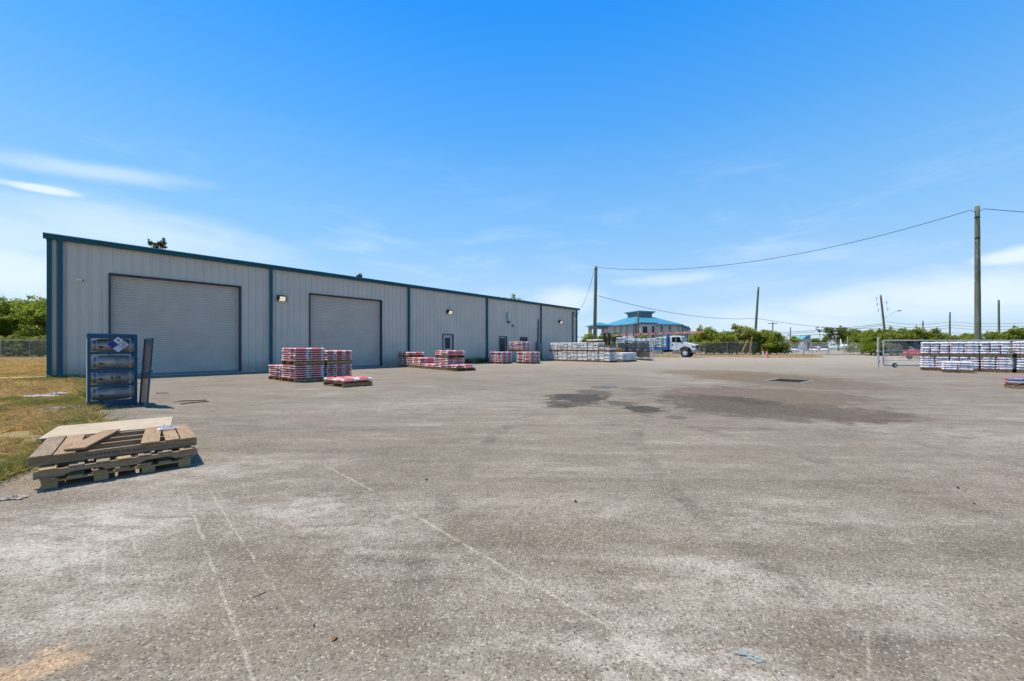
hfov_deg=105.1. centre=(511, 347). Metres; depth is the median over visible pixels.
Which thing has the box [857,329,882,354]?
hedge shrub
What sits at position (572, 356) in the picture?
bagged pallet load
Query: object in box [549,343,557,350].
bagged pallet load
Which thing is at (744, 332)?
hedge shrub
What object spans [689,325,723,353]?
hedge shrub
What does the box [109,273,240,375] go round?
roller door
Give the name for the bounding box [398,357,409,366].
bagged pallet load
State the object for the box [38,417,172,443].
plywood sheet
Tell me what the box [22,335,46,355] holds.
understorey shrub
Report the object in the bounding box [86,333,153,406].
cylinder cage
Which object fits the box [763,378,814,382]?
storm drain
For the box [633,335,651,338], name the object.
hedge shrub
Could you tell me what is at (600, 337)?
hedge shrub
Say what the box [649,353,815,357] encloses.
verge
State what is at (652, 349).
gate post
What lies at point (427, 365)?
bagged pallet load
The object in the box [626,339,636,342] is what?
bagged pallet load
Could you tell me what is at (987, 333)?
hedge shrub
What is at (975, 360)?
bagged pallet load
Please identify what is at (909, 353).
parked car
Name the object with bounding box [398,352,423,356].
bagged pallet load
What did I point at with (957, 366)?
bagged pallet load
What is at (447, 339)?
door
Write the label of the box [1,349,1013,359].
ground
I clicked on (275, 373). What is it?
bagged pallet load
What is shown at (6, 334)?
broadleaf tree
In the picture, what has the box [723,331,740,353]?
hedge shrub
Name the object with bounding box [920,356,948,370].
bagged pallet load
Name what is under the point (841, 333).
broadleaf tree
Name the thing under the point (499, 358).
bagged pallet load
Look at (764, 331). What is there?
hedge shrub
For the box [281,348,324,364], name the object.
bagged pallet load
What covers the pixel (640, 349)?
screened gate
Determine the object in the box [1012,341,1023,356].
bagged pallet load
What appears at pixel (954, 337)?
hedge shrub
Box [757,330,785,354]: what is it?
hedge shrub
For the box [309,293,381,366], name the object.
roller door
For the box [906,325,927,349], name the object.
hedge shrub
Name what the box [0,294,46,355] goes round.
broadleaf tree
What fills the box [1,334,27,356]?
understorey shrub
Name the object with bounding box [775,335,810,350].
tan building
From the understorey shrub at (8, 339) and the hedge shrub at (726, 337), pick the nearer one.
the understorey shrub at (8, 339)
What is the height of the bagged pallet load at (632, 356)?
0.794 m
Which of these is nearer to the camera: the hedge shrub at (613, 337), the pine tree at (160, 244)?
the pine tree at (160, 244)
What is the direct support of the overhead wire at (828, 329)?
attached to the utility pole at (882, 313)
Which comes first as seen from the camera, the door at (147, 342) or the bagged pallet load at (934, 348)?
the door at (147, 342)
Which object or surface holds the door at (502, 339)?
in the warehouse
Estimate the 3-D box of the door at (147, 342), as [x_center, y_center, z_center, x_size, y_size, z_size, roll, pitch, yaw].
[-7.621,0.502,8.171,0.770,1.400,0.072,0,-4,38]
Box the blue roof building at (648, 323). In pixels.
[605,310,690,341]
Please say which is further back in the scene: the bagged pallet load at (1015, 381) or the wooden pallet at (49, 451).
the bagged pallet load at (1015, 381)
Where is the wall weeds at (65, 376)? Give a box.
[48,373,85,378]
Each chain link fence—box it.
[0,339,46,356]
[606,341,779,354]
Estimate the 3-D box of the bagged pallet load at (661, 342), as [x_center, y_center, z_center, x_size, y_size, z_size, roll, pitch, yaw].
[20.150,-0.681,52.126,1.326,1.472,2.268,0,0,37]
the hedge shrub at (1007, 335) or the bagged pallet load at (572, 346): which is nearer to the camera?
the bagged pallet load at (572, 346)
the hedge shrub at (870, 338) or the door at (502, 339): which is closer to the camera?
the door at (502, 339)
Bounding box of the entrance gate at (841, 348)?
[780,342,876,354]
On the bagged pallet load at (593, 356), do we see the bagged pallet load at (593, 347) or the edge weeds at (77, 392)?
the bagged pallet load at (593, 347)
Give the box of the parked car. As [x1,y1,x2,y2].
[902,348,949,358]
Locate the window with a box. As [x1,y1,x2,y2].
[520,337,527,341]
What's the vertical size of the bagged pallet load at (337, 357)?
0.524 m
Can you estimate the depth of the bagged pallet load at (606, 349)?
32.65 m
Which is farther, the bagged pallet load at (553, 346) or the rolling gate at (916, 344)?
the bagged pallet load at (553, 346)
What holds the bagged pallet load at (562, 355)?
on the yard at (526, 457)
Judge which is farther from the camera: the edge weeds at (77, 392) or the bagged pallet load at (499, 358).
the bagged pallet load at (499, 358)
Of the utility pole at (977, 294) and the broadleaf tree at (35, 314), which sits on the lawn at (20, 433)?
the broadleaf tree at (35, 314)
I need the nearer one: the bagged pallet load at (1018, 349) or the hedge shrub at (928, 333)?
the bagged pallet load at (1018, 349)
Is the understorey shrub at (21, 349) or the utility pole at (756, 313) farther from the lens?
the utility pole at (756, 313)
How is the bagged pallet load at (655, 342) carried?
on the flatbed truck
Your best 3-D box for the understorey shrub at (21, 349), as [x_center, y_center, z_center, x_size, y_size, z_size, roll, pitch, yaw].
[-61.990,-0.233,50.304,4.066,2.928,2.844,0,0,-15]
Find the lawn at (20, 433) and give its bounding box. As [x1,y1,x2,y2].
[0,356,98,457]
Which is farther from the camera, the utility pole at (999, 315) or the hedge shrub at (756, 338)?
the utility pole at (999, 315)
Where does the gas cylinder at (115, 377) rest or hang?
in the cylinder cage
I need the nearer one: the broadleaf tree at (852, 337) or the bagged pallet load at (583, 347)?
the bagged pallet load at (583, 347)
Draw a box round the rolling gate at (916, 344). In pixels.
[883,340,1023,367]
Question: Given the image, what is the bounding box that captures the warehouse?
[43,232,579,378]
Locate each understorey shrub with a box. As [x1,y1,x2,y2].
[0,334,22,356]
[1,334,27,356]
[11,335,44,356]
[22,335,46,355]
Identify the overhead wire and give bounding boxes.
[598,210,968,269]
[600,296,754,318]
[725,323,882,331]
[758,318,875,328]
[783,325,882,333]
[792,329,880,335]
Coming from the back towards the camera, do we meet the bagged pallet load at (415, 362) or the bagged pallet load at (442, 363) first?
the bagged pallet load at (415, 362)
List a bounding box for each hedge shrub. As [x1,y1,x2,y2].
[580,333,598,342]
[597,334,612,344]
[607,332,623,347]
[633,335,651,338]
[686,333,699,353]
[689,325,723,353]
[710,330,738,353]
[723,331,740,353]
[724,323,760,353]
[743,328,765,353]
[746,329,779,353]
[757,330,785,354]
[764,331,792,354]
[844,331,868,353]
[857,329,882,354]
[861,328,903,354]
[867,329,910,355]
[884,325,911,355]
[894,331,925,349]
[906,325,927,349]
[920,329,947,339]
[925,327,950,341]
[943,332,963,341]
[959,333,969,338]
[960,333,982,341]
[966,331,991,341]
[985,330,1023,348]
[999,325,1023,352]
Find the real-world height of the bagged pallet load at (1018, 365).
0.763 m
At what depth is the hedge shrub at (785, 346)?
59.45 m
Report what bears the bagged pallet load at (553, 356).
on the yard at (526, 457)
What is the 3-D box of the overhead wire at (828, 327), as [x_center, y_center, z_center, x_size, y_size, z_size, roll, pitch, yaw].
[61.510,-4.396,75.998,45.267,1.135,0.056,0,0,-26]
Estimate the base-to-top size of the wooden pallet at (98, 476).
0.088 m
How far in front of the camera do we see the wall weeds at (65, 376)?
15.23 m
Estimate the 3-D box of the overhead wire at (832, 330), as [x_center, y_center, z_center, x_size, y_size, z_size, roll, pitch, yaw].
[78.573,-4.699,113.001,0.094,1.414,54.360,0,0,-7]
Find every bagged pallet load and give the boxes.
[268,364,282,380]
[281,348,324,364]
[281,364,324,382]
[320,350,352,363]
[320,364,351,376]
[323,376,372,387]
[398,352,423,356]
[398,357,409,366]
[408,357,434,367]
[420,363,434,368]
[434,358,464,370]
[435,350,464,357]
[448,364,475,370]
[489,352,511,363]
[508,342,530,351]
[516,352,539,363]
[548,351,558,360]
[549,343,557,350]
[558,343,567,350]
[558,351,567,360]
[567,343,577,350]
[567,351,578,361]
[577,343,587,351]
[577,351,587,361]
[586,339,603,342]
[588,342,604,351]
[588,352,599,361]
[599,347,616,351]
[599,352,616,362]
[616,338,630,347]
[616,353,629,361]
[620,352,636,361]
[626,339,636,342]
[646,338,656,347]
[656,337,666,347]
[920,342,948,355]
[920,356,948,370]
[941,361,973,372]
[948,342,978,356]
[948,356,978,371]
[977,341,1011,356]
[978,357,1012,372]
[1004,376,1023,387]
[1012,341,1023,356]
[1012,357,1023,372]
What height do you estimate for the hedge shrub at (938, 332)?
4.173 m
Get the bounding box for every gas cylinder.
[91,339,133,351]
[91,355,133,368]
[91,371,133,383]
[91,385,133,400]
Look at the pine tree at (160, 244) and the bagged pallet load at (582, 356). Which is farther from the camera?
the pine tree at (160, 244)
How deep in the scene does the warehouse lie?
19.80 m
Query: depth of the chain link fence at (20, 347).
48.10 m
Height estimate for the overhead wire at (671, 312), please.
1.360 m
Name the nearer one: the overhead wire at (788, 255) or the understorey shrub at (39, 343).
the overhead wire at (788, 255)
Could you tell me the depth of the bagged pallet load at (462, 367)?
20.67 m
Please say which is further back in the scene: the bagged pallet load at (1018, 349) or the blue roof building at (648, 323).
the blue roof building at (648, 323)
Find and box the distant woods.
[578,330,865,346]
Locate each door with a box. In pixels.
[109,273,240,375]
[139,338,153,406]
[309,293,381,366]
[442,334,453,349]
[499,336,506,351]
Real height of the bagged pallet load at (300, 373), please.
0.606 m
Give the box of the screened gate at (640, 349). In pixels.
[617,341,651,360]
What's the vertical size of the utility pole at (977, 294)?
10.611 m
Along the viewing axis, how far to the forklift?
43.33 m
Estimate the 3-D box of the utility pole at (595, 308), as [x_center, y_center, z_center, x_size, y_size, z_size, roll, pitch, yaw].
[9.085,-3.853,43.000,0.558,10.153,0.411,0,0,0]
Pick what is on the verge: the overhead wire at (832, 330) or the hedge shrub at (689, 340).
the hedge shrub at (689, 340)
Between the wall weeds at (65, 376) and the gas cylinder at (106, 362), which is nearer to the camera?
the gas cylinder at (106, 362)
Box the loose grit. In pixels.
[1,420,1023,680]
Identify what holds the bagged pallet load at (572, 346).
on the bagged pallet load at (572, 356)
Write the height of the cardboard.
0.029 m
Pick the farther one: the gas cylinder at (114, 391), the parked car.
the parked car
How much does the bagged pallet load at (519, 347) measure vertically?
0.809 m
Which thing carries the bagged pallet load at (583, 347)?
on the bagged pallet load at (582, 356)
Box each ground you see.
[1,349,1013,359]
[663,351,894,354]
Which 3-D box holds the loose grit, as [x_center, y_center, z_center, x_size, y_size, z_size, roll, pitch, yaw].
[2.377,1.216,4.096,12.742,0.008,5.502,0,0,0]
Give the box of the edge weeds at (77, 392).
[61,376,143,398]
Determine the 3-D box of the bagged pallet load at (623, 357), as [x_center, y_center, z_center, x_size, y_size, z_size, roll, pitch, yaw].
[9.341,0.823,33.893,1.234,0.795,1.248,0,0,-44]
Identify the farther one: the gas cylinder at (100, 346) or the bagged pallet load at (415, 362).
the bagged pallet load at (415, 362)
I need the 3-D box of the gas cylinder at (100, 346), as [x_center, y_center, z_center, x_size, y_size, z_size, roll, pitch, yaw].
[-8.468,-0.035,8.334,0.303,0.302,0.655,0,0,42]
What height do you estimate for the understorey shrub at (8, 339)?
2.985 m
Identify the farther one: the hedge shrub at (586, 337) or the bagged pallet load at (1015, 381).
the hedge shrub at (586, 337)
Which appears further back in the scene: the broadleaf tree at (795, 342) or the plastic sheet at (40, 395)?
the broadleaf tree at (795, 342)
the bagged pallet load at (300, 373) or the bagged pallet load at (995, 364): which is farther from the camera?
the bagged pallet load at (995, 364)
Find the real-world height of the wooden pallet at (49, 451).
0.100 m
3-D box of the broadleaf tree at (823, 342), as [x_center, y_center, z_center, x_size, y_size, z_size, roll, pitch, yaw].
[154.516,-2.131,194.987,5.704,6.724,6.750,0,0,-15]
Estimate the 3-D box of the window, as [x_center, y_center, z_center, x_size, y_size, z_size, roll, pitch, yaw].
[1.062,-0.405,36.329,0.120,1.150,1.043,0,0,41]
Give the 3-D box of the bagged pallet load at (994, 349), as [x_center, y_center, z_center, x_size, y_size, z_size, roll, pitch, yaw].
[24.273,0.074,19.795,1.038,0.772,1.222,0,0,44]
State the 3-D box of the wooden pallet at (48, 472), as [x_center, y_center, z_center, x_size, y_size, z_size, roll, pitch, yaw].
[-3.997,1.083,4.023,0.986,0.095,1.090,0,0,44]
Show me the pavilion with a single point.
(602, 326)
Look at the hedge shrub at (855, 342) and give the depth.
66.39 m
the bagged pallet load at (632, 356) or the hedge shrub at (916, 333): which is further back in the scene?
the hedge shrub at (916, 333)
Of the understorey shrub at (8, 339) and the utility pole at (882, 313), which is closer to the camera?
the understorey shrub at (8, 339)
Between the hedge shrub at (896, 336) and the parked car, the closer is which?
the parked car
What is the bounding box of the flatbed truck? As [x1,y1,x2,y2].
[613,331,701,356]
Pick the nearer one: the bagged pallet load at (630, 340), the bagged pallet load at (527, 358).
the bagged pallet load at (527, 358)
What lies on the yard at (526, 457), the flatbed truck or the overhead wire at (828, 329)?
the flatbed truck
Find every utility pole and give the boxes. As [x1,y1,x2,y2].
[593,266,597,339]
[637,312,638,336]
[754,287,758,353]
[876,295,901,329]
[949,312,950,335]
[974,206,981,361]
[998,300,999,331]
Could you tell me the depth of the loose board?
3.86 m
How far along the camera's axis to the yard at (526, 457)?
2.59 m
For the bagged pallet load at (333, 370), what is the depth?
14.90 m
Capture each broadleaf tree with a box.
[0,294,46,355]
[0,297,46,356]
[0,303,23,336]
[789,338,799,351]
[811,338,819,346]
[816,338,829,345]
[822,325,849,349]
[842,329,863,343]
[843,330,875,342]
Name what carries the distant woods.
on the ground at (704, 349)
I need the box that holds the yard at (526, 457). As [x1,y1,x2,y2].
[0,355,1023,680]
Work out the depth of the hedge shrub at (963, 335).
58.10 m
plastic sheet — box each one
[24,394,59,396]
[40,405,84,409]
[48,392,69,393]
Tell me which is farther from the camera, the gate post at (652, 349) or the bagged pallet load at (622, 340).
the bagged pallet load at (622, 340)
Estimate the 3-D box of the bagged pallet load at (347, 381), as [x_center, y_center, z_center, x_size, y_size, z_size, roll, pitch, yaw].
[-5.337,1.078,12.761,1.361,0.283,1.025,0,0,39]
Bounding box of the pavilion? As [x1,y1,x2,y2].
[586,322,612,335]
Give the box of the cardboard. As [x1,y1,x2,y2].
[0,494,28,499]
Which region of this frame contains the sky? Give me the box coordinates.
[0,0,1023,347]
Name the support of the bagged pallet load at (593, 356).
on the yard at (526, 457)
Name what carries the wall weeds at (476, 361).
on the yard at (526, 457)
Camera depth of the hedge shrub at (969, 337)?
56.08 m
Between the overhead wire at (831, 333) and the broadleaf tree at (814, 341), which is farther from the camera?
the broadleaf tree at (814, 341)
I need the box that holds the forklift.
[603,333,621,352]
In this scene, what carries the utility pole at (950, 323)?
on the sandy ground at (813, 352)
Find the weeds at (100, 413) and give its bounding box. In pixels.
[0,377,153,483]
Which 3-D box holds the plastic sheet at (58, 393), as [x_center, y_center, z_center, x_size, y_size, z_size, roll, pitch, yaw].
[-11.392,1.132,9.880,0.478,0.044,0.178,0,0,-10]
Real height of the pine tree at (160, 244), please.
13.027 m
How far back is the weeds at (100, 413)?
6.32 m
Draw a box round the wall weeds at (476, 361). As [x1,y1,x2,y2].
[461,357,489,362]
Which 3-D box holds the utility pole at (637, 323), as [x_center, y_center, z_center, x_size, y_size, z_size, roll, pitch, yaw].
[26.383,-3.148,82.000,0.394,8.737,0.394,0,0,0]
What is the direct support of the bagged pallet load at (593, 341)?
on the bagged pallet load at (593, 347)
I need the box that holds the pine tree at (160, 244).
[147,237,166,248]
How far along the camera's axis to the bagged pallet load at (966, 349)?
20.12 m
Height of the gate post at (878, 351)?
1.850 m
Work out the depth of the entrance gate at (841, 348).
63.75 m
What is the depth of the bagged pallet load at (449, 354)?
21.34 m
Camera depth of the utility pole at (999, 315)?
73.86 m
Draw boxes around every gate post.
[652,339,653,360]
[876,338,882,366]
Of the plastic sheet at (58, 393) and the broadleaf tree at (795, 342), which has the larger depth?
the broadleaf tree at (795, 342)
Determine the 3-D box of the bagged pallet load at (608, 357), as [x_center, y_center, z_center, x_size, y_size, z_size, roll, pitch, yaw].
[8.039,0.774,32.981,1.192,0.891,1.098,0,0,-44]
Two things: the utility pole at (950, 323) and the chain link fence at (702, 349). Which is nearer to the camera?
the chain link fence at (702, 349)
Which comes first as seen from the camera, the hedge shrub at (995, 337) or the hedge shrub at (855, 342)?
the hedge shrub at (995, 337)
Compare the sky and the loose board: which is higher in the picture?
the sky
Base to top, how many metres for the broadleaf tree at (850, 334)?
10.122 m
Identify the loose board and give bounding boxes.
[63,429,119,450]
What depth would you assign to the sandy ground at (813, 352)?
82.53 m
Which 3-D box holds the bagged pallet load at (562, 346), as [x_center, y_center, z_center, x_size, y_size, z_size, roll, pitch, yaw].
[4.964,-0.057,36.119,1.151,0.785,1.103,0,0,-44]
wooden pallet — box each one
[28,424,196,466]
[33,446,196,480]
[40,449,190,489]
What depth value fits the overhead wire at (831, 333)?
98.40 m
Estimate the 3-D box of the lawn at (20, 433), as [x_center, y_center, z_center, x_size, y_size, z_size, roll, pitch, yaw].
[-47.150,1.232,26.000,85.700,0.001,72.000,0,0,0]

